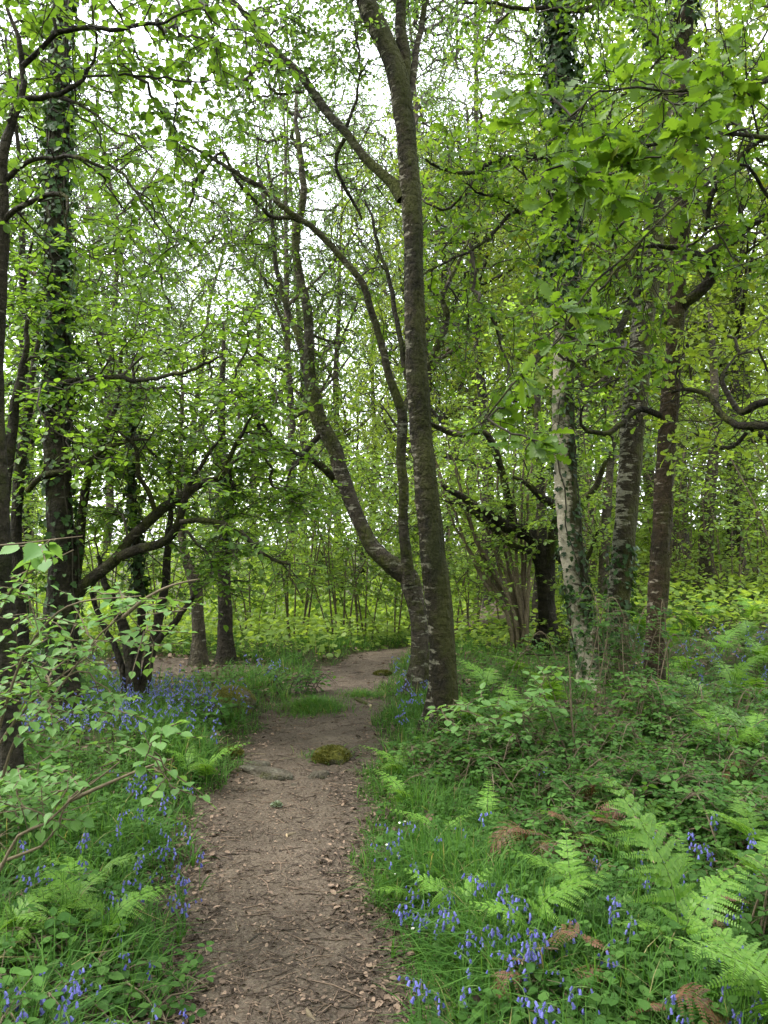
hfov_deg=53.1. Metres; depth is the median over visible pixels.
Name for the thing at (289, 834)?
fallen stick
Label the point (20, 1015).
bluebell
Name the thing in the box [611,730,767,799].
bramble bush
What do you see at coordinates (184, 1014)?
bluebell
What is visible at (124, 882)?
bluebell
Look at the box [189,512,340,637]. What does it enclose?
hazel bush
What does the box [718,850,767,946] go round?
fern
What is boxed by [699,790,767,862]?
fern
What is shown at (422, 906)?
bluebell
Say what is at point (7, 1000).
bluebell
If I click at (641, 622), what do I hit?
fern
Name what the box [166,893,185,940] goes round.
bluebell
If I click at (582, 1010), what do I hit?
bluebell
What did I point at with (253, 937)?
fallen stick
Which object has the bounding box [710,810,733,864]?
bluebell
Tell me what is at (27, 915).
fern
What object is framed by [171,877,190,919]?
bluebell
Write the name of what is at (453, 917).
bluebell
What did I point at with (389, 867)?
bluebell
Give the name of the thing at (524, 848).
fern
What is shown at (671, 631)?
fern
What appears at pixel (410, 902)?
bluebell
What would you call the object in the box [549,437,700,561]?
hazel bush
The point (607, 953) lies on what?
bluebell
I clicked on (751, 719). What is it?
fern
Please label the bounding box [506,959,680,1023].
bramble bush
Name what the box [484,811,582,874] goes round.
dead fern
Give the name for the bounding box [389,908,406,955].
bluebell
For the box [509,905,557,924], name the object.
bluebell
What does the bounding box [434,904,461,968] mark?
bluebell
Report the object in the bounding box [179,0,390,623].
birch tree
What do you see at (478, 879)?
bluebell
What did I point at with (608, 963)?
bluebell
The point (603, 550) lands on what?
young tree
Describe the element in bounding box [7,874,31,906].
bluebell
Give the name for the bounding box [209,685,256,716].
mossy stone
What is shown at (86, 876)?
fern
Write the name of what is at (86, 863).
bluebell
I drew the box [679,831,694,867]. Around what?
bluebell
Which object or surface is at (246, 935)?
path
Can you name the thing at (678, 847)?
fern
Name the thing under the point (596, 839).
fern
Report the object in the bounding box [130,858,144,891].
bluebell
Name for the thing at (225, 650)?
young tree
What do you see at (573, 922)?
bluebell
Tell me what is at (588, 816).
bramble bush
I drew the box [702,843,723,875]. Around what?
bluebell
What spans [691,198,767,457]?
oak tree
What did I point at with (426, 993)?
bluebell
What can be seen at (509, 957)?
bluebell
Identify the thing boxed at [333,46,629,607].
oak tree
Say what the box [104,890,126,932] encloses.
bluebell
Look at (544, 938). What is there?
bluebell
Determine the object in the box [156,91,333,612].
birch tree
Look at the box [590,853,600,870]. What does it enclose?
bluebell
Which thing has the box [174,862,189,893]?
bluebell
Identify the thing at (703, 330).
oak tree
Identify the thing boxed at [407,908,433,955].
bluebell
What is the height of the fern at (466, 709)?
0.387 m
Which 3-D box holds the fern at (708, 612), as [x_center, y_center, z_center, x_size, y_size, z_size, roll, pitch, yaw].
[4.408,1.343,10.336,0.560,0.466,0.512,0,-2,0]
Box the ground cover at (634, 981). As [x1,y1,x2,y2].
[0,573,767,1023]
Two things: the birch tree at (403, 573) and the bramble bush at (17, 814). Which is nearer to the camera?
the bramble bush at (17, 814)
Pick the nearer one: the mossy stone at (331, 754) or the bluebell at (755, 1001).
the bluebell at (755, 1001)
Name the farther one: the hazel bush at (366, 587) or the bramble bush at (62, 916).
the hazel bush at (366, 587)
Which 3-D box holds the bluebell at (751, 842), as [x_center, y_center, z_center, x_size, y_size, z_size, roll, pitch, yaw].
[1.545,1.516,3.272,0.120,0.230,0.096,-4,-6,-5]
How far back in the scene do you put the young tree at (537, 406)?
11.62 m
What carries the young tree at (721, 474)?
on the ground at (386, 730)
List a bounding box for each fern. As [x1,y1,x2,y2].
[0,883,67,931]
[0,907,56,956]
[21,856,87,898]
[38,865,111,914]
[40,853,145,881]
[62,883,174,935]
[155,744,198,780]
[186,742,250,785]
[359,745,407,777]
[372,878,461,905]
[373,769,413,809]
[388,809,474,839]
[403,867,492,930]
[452,779,521,824]
[453,696,488,727]
[457,659,503,698]
[469,872,611,936]
[480,839,562,859]
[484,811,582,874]
[488,655,528,683]
[488,681,538,719]
[490,956,545,1014]
[506,821,591,905]
[524,670,576,706]
[536,921,622,1000]
[568,816,620,867]
[571,821,679,859]
[572,888,632,924]
[575,781,627,823]
[583,740,616,766]
[592,773,675,819]
[601,770,752,946]
[610,735,651,759]
[627,982,730,1023]
[631,654,692,679]
[633,616,645,635]
[641,683,722,740]
[642,623,699,656]
[661,908,767,1023]
[667,607,701,634]
[667,828,695,871]
[669,670,713,703]
[670,653,721,676]
[687,594,739,628]
[687,702,767,758]
[690,625,759,657]
[693,699,767,746]
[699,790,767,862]
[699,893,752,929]
[711,935,767,963]
[712,833,767,881]
[713,653,767,698]
[716,760,765,790]
[726,779,767,827]
[735,594,767,621]
[735,677,767,712]
[736,619,767,645]
[738,636,767,669]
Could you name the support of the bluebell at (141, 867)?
on the ground at (386, 730)
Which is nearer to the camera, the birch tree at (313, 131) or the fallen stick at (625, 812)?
the fallen stick at (625, 812)
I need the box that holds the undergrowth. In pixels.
[28,525,767,658]
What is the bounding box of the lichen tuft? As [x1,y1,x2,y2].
[270,800,282,806]
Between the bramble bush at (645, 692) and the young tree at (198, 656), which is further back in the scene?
the young tree at (198, 656)
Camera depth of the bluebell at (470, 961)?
2.49 m
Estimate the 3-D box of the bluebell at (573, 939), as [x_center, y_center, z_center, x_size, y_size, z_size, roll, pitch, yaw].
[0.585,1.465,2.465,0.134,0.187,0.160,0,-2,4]
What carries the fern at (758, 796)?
on the ground at (386, 730)
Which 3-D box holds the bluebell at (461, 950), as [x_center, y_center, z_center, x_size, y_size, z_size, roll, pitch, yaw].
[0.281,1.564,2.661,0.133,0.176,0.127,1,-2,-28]
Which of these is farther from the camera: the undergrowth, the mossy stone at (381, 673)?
the undergrowth
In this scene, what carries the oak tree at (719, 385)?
on the ground at (386, 730)
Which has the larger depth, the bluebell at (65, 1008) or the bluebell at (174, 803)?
the bluebell at (174, 803)
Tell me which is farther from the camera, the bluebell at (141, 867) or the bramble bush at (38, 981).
the bluebell at (141, 867)
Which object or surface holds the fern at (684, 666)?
on the ground at (386, 730)
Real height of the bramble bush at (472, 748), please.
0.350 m
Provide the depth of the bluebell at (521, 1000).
2.27 m
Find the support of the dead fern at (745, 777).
on the ground at (386, 730)
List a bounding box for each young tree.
[4,297,135,703]
[5,313,164,512]
[130,323,290,666]
[146,323,315,664]
[449,279,619,629]
[521,376,715,618]
[615,250,767,589]
[649,403,767,585]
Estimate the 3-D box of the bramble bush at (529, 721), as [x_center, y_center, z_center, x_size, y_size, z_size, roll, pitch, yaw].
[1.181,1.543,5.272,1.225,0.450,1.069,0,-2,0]
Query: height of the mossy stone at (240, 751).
0.123 m
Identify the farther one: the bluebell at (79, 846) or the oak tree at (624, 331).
the oak tree at (624, 331)
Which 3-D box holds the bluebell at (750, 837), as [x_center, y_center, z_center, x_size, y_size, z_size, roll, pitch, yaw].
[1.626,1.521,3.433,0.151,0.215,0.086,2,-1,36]
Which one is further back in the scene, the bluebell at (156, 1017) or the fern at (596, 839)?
the fern at (596, 839)
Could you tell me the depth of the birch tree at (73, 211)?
31.20 m
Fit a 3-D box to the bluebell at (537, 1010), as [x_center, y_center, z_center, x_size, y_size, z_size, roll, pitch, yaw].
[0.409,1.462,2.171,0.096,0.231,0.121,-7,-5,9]
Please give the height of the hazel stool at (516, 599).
3.094 m
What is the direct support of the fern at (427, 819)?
on the ground at (386, 730)
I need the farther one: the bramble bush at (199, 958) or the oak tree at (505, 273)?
the oak tree at (505, 273)
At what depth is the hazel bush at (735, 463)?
14.96 m
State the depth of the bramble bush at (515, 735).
5.04 m
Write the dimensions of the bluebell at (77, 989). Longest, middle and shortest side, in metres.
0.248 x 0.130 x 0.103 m
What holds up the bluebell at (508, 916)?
on the ground at (386, 730)
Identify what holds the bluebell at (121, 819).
on the ground at (386, 730)
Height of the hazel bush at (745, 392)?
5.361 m
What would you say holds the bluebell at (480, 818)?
on the ground at (386, 730)
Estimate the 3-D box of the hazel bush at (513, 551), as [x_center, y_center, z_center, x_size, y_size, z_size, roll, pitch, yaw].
[1.878,0.188,12.707,3.805,3.661,3.731,-1,-2,18]
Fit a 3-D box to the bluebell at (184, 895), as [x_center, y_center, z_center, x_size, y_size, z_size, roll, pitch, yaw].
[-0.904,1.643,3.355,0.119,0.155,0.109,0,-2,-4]
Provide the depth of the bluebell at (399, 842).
3.60 m
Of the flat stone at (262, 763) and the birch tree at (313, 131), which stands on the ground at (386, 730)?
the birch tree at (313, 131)
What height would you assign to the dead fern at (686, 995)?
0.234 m
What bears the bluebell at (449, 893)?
on the ground at (386, 730)
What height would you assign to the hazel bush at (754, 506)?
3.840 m
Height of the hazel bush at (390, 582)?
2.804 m
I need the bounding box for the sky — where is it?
[0,0,767,547]
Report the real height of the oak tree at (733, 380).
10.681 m
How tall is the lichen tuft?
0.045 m
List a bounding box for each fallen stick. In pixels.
[247,932,261,942]
[285,832,295,836]
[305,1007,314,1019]
[311,1005,361,1007]
[354,697,371,706]
[519,650,572,655]
[521,947,558,964]
[609,807,664,836]
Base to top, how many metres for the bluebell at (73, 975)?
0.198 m
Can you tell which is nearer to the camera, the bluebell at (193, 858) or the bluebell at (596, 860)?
the bluebell at (596, 860)
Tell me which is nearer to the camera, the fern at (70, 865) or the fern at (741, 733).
the fern at (70, 865)
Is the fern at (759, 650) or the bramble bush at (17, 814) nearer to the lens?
the bramble bush at (17, 814)
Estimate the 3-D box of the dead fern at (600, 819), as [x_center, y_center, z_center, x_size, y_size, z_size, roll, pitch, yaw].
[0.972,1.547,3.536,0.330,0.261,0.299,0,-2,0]
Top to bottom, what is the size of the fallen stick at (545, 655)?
0.091 m
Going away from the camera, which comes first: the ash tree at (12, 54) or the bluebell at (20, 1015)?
the bluebell at (20, 1015)
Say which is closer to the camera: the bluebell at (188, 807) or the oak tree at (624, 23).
the bluebell at (188, 807)
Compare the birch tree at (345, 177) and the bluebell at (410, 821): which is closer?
the bluebell at (410, 821)
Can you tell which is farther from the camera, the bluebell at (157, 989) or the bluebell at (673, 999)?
the bluebell at (157, 989)
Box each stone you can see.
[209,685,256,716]
[217,745,244,758]
[240,764,292,780]
[246,760,272,766]
[307,770,330,778]
[311,744,351,765]
[372,669,391,675]
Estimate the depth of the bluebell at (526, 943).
2.44 m
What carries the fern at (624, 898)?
on the ground at (386, 730)
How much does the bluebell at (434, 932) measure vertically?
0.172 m
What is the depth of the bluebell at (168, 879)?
3.52 m
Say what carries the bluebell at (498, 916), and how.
on the ground at (386, 730)
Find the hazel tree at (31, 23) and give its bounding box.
[0,0,313,791]
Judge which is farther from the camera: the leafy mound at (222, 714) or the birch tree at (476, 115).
the birch tree at (476, 115)
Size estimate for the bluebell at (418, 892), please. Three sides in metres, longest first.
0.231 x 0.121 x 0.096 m
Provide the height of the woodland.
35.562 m
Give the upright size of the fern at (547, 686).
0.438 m
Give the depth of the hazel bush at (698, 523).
13.33 m
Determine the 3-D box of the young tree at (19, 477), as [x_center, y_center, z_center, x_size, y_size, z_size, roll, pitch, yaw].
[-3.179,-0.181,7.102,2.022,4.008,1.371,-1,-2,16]
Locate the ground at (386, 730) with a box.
[0,538,767,1023]
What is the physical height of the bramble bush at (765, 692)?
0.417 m
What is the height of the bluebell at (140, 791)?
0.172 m
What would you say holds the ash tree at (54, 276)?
on the ground at (386, 730)
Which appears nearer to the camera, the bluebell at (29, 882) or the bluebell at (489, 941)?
the bluebell at (489, 941)
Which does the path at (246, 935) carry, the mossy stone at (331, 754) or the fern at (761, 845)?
the mossy stone at (331, 754)
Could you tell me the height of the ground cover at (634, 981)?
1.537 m
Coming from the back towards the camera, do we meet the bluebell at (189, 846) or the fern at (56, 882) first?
the bluebell at (189, 846)
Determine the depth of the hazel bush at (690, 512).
16.32 m
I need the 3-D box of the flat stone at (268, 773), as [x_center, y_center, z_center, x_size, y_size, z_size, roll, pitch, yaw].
[-0.796,1.796,5.225,0.454,0.095,0.164,-1,-2,29]
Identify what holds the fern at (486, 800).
on the ground at (386, 730)
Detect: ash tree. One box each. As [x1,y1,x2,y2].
[0,0,196,631]
[0,26,114,415]
[4,0,349,732]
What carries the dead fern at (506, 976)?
on the ground at (386, 730)
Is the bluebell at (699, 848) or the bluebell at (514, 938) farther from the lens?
the bluebell at (699, 848)
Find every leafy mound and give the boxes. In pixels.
[165,693,253,731]
[249,666,343,696]
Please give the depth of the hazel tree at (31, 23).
4.45 m
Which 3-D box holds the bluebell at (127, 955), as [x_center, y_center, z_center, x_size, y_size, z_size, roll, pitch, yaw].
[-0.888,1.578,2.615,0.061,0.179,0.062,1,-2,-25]
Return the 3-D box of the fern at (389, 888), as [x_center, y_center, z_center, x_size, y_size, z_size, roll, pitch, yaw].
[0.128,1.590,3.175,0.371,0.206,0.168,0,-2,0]
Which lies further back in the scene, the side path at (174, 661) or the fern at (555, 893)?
the side path at (174, 661)
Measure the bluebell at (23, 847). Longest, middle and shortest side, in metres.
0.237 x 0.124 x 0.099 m
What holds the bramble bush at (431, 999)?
on the ground at (386, 730)
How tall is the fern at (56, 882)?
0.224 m
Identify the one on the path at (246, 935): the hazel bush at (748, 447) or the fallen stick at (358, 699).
the fallen stick at (358, 699)
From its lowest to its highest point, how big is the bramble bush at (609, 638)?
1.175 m
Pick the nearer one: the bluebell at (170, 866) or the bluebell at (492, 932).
the bluebell at (492, 932)
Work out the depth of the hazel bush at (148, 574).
12.12 m
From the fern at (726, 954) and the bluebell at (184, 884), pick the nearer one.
the fern at (726, 954)
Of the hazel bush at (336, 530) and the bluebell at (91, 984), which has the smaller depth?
the bluebell at (91, 984)
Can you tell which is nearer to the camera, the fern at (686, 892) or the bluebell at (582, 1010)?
the bluebell at (582, 1010)
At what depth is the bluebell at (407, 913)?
2.97 m
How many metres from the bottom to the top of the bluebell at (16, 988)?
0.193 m
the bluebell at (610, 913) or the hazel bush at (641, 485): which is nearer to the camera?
the bluebell at (610, 913)
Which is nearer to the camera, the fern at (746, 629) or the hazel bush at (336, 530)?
the fern at (746, 629)
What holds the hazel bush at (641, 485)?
on the ground at (386, 730)
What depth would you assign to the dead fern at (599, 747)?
5.17 m
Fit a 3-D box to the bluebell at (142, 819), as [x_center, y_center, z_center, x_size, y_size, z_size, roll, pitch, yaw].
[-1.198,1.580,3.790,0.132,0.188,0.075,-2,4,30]
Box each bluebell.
[0,990,9,1011]
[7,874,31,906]
[14,986,25,1017]
[15,1008,27,1022]
[18,839,49,893]
[27,962,62,1005]
[32,863,53,897]
[32,987,66,1022]
[36,978,84,1018]
[54,999,70,1023]
[62,964,91,1020]
[63,1012,73,1023]
[69,983,82,1019]
[77,838,91,859]
[78,860,88,895]
[81,833,91,861]
[84,981,115,1020]
[100,841,127,877]
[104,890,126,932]
[112,809,129,840]
[115,824,133,855]
[117,925,133,968]
[119,951,130,1002]
[121,878,144,932]
[127,840,149,877]
[130,784,147,806]
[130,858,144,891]
[132,814,151,839]
[132,882,153,938]
[136,853,150,891]
[141,865,160,901]
[146,960,161,1014]
[148,848,171,875]
[148,1003,157,1023]
[149,821,176,853]
[158,845,172,887]
[159,797,175,843]
[159,832,174,869]
[159,898,201,946]
[161,846,181,880]
[161,873,191,901]
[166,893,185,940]
[166,899,202,936]
[168,874,195,903]
[171,786,184,817]
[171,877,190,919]
[173,822,197,849]
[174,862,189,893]
[176,831,202,867]
[179,1008,187,1023]
[183,787,192,816]
[196,851,215,890]
[374,857,400,885]
[375,823,397,842]
[386,839,398,873]
[387,975,420,1023]
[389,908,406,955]
[391,903,414,957]
[393,844,411,874]
[396,828,405,871]
[401,885,420,931]
[401,911,419,942]
[403,820,424,837]
[404,863,425,916]
[405,894,440,930]
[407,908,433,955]
[407,910,428,965]
[408,978,440,1023]
[420,909,445,952]
[422,918,457,956]
[425,989,444,1023]
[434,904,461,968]
[437,887,455,941]
[439,908,461,966]
[445,934,472,978]
[454,938,486,981]
[454,951,491,1006]
[459,872,489,908]
[459,985,480,1021]
[461,874,482,898]
[467,933,484,966]
[469,932,502,955]
[476,924,501,973]
[479,811,491,838]
[485,968,511,992]
[490,950,515,992]
[495,896,512,943]
[496,884,524,931]
[497,940,530,981]
[505,932,520,962]
[506,905,520,950]
[506,955,524,1013]
[508,895,525,909]
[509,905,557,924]
[510,977,528,1023]
[512,897,530,929]
[512,947,553,990]
[513,949,559,1012]
[517,996,543,1023]
[521,927,552,987]
[521,943,550,988]
[525,937,553,993]
[526,929,541,963]
[529,767,549,798]
[540,1002,559,1023]
[546,970,579,995]
[550,926,570,942]
[550,930,582,976]
[565,986,592,1015]
[567,918,576,931]
[578,1006,600,1019]
[586,939,614,995]
[589,895,615,922]
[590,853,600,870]
[591,899,625,943]
[607,909,628,944]
[607,958,618,969]
[623,915,636,969]
[638,876,650,901]
[665,991,683,1023]
[674,841,694,869]
[676,1015,688,1023]
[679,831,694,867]
[685,843,717,881]
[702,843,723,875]
[706,851,714,868]
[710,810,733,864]
[718,977,730,1006]
[724,913,742,927]
[728,1011,743,1023]
[732,839,756,877]
[739,893,749,941]
[746,828,755,858]
[749,991,763,1023]
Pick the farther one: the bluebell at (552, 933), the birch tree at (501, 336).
the birch tree at (501, 336)
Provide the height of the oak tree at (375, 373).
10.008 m
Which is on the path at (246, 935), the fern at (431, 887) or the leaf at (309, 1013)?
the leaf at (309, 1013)
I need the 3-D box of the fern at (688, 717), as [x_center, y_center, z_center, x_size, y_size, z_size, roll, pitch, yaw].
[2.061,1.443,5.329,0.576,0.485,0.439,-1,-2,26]
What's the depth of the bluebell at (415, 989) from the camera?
2.33 m
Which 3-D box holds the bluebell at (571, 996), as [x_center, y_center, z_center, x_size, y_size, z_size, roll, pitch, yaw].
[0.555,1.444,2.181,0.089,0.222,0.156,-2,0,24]
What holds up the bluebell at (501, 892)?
on the ground at (386, 730)
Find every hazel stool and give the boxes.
[73,327,271,706]
[396,427,577,652]
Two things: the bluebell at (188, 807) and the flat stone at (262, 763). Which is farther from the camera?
the flat stone at (262, 763)
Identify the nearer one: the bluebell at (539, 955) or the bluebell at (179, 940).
the bluebell at (539, 955)
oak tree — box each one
[294,374,409,620]
[326,285,508,606]
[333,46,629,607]
[394,69,642,505]
[407,410,646,649]
[440,0,767,494]
[447,32,751,492]
[454,85,736,575]
[482,0,767,563]
[505,100,767,550]
[514,0,767,713]
[515,147,722,521]
[574,0,767,549]
[614,116,767,562]
[651,278,767,464]
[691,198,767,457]
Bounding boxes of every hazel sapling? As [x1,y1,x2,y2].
[0,536,216,871]
[425,654,596,768]
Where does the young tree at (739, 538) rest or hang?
on the ground at (386, 730)
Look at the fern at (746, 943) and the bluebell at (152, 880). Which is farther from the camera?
the bluebell at (152, 880)
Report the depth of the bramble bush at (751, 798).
3.75 m
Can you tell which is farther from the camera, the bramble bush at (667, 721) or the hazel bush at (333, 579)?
the hazel bush at (333, 579)
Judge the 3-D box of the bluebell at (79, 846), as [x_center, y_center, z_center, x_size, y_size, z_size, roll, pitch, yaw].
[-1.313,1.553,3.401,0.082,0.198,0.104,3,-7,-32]
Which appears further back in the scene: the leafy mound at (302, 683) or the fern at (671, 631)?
the fern at (671, 631)
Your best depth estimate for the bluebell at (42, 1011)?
2.28 m
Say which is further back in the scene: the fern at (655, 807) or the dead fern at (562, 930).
the fern at (655, 807)
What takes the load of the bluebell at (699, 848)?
on the ground at (386, 730)
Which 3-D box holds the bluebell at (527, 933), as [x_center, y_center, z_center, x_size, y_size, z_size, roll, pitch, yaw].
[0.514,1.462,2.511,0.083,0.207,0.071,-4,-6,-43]
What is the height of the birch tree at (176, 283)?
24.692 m
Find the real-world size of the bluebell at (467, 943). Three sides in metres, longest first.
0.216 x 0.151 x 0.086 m
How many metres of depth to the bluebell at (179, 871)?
3.53 m
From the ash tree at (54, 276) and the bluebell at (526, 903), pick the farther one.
the ash tree at (54, 276)
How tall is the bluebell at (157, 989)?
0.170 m
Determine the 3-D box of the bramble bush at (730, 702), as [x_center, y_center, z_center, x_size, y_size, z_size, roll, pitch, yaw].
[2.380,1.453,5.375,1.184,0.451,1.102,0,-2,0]
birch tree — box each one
[0,0,151,598]
[4,48,176,476]
[34,47,223,632]
[43,110,216,622]
[99,150,268,614]
[156,85,510,699]
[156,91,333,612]
[159,0,488,743]
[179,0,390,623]
[221,31,396,615]
[225,74,401,593]
[291,187,432,616]
[309,0,546,427]
[335,70,507,625]
[370,66,512,521]
[380,86,528,558]
[385,0,587,586]
[388,0,697,688]
[416,0,630,691]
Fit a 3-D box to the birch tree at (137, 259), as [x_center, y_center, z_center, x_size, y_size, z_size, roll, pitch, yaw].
[-8.405,-5.336,25.023,6.591,19.856,6.221,-1,-2,14]
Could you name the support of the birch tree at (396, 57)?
on the ground at (386, 730)
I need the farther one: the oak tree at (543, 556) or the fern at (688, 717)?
the oak tree at (543, 556)
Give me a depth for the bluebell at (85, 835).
3.42 m
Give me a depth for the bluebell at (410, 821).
3.71 m
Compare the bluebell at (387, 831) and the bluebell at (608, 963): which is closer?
the bluebell at (608, 963)
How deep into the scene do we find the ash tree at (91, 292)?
12.84 m
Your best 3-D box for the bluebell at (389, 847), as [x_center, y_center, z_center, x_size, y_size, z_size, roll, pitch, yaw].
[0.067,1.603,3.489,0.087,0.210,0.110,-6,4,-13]
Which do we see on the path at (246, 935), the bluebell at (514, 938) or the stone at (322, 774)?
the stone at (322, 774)
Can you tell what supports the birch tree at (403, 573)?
on the ground at (386, 730)
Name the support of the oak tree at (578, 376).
on the ground at (386, 730)
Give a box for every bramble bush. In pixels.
[0,786,55,877]
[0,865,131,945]
[0,904,109,999]
[0,965,74,1023]
[9,921,181,1020]
[76,942,215,1023]
[130,940,213,992]
[384,734,576,796]
[388,733,511,783]
[406,710,633,783]
[414,866,603,930]
[414,957,624,1023]
[427,803,555,849]
[445,736,657,824]
[475,703,673,772]
[482,803,617,851]
[496,583,702,725]
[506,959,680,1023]
[516,793,639,890]
[519,760,737,824]
[556,833,767,896]
[567,807,737,859]
[580,680,732,767]
[582,703,767,787]
[583,738,733,818]
[597,671,694,747]
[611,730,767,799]
[638,672,767,718]
[647,768,767,866]
[648,681,767,753]
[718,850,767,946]
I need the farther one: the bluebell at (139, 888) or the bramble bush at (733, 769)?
the bramble bush at (733, 769)
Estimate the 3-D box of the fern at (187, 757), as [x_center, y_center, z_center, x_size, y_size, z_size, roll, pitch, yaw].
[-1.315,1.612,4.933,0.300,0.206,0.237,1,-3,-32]
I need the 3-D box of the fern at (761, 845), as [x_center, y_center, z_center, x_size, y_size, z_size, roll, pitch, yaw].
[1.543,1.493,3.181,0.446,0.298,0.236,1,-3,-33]
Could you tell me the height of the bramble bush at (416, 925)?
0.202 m
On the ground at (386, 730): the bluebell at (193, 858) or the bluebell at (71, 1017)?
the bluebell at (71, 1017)
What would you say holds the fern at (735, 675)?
on the ground at (386, 730)
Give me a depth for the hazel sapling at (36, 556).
2.94 m
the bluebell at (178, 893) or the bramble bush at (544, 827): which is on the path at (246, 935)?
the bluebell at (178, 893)
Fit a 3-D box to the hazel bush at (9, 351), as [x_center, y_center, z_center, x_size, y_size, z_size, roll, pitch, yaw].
[-5.511,-0.467,10.408,4.732,4.960,4.404,0,-2,-7]
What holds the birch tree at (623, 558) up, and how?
on the ground at (386, 730)
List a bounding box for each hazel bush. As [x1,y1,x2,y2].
[4,291,125,579]
[10,443,205,635]
[10,457,132,638]
[73,480,256,642]
[187,415,413,636]
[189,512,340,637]
[235,446,452,639]
[258,465,470,641]
[319,502,463,639]
[328,425,553,635]
[378,414,617,628]
[388,464,552,626]
[483,414,701,572]
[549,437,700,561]
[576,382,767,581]
[591,352,766,530]
[615,400,767,569]
[638,442,767,592]
[673,392,767,568]
[677,406,767,580]
[687,399,767,522]
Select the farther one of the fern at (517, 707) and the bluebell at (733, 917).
the fern at (517, 707)
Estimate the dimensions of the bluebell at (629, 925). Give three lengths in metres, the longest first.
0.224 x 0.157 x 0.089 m
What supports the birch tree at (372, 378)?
on the ground at (386, 730)
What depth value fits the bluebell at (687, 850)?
3.44 m
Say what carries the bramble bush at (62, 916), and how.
on the ground at (386, 730)
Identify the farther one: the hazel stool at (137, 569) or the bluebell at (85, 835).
the hazel stool at (137, 569)
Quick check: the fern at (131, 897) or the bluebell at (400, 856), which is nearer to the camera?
the fern at (131, 897)
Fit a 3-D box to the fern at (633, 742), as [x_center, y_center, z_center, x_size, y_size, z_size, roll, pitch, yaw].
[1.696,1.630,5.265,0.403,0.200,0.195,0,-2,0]
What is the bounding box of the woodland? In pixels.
[4,129,767,636]
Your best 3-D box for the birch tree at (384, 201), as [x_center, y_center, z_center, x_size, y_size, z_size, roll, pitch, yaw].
[1.405,-4.886,25.229,6.084,18.899,5.743,0,-2,-1]
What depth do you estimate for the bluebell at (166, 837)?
3.80 m
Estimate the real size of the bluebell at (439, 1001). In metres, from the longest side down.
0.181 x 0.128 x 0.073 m
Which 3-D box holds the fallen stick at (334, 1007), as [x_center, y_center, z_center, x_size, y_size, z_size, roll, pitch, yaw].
[-0.155,1.685,2.620,0.184,0.010,0.008,0,-2,0]
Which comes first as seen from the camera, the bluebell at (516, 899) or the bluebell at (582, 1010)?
the bluebell at (582, 1010)
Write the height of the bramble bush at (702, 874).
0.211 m
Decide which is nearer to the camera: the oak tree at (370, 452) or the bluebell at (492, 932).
the bluebell at (492, 932)
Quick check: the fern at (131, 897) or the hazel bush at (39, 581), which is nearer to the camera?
the fern at (131, 897)
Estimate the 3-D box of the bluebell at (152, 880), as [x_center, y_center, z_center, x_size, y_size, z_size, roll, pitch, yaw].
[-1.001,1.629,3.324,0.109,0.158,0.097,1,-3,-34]
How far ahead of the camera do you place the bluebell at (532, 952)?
2.38 m
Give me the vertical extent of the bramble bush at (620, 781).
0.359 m
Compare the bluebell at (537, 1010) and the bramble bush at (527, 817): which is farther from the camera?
the bramble bush at (527, 817)
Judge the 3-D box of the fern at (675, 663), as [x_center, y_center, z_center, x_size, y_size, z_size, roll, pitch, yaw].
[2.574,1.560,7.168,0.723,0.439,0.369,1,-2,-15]
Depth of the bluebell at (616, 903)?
2.63 m
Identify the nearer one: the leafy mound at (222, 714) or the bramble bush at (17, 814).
the bramble bush at (17, 814)
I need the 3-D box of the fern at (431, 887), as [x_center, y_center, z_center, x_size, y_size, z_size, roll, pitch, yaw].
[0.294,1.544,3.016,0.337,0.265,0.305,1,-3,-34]
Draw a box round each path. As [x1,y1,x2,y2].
[99,658,267,676]
[154,563,533,1023]
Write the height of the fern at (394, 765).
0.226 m
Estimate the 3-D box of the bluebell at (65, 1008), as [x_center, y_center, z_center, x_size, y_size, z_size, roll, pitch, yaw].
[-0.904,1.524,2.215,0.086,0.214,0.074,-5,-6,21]
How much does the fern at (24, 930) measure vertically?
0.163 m
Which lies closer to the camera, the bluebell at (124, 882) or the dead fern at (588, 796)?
the bluebell at (124, 882)
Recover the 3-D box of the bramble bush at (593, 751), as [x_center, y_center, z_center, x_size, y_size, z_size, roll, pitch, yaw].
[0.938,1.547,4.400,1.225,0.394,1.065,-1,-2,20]
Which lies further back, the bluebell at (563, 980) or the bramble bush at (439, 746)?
the bramble bush at (439, 746)
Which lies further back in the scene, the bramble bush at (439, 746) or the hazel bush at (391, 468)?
the hazel bush at (391, 468)
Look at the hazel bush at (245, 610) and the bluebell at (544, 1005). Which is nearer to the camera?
the bluebell at (544, 1005)
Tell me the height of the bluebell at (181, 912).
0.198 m
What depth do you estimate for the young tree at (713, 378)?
14.05 m
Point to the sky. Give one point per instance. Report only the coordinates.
(142, 38)
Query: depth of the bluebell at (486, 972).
2.40 m
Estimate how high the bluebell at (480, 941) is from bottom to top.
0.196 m
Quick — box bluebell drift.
[21,622,767,746]
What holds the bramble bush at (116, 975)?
on the ground at (386, 730)
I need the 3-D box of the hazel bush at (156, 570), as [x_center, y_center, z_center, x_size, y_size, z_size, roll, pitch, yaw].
[-4.462,0.565,11.831,3.319,3.314,3.384,0,-2,13]

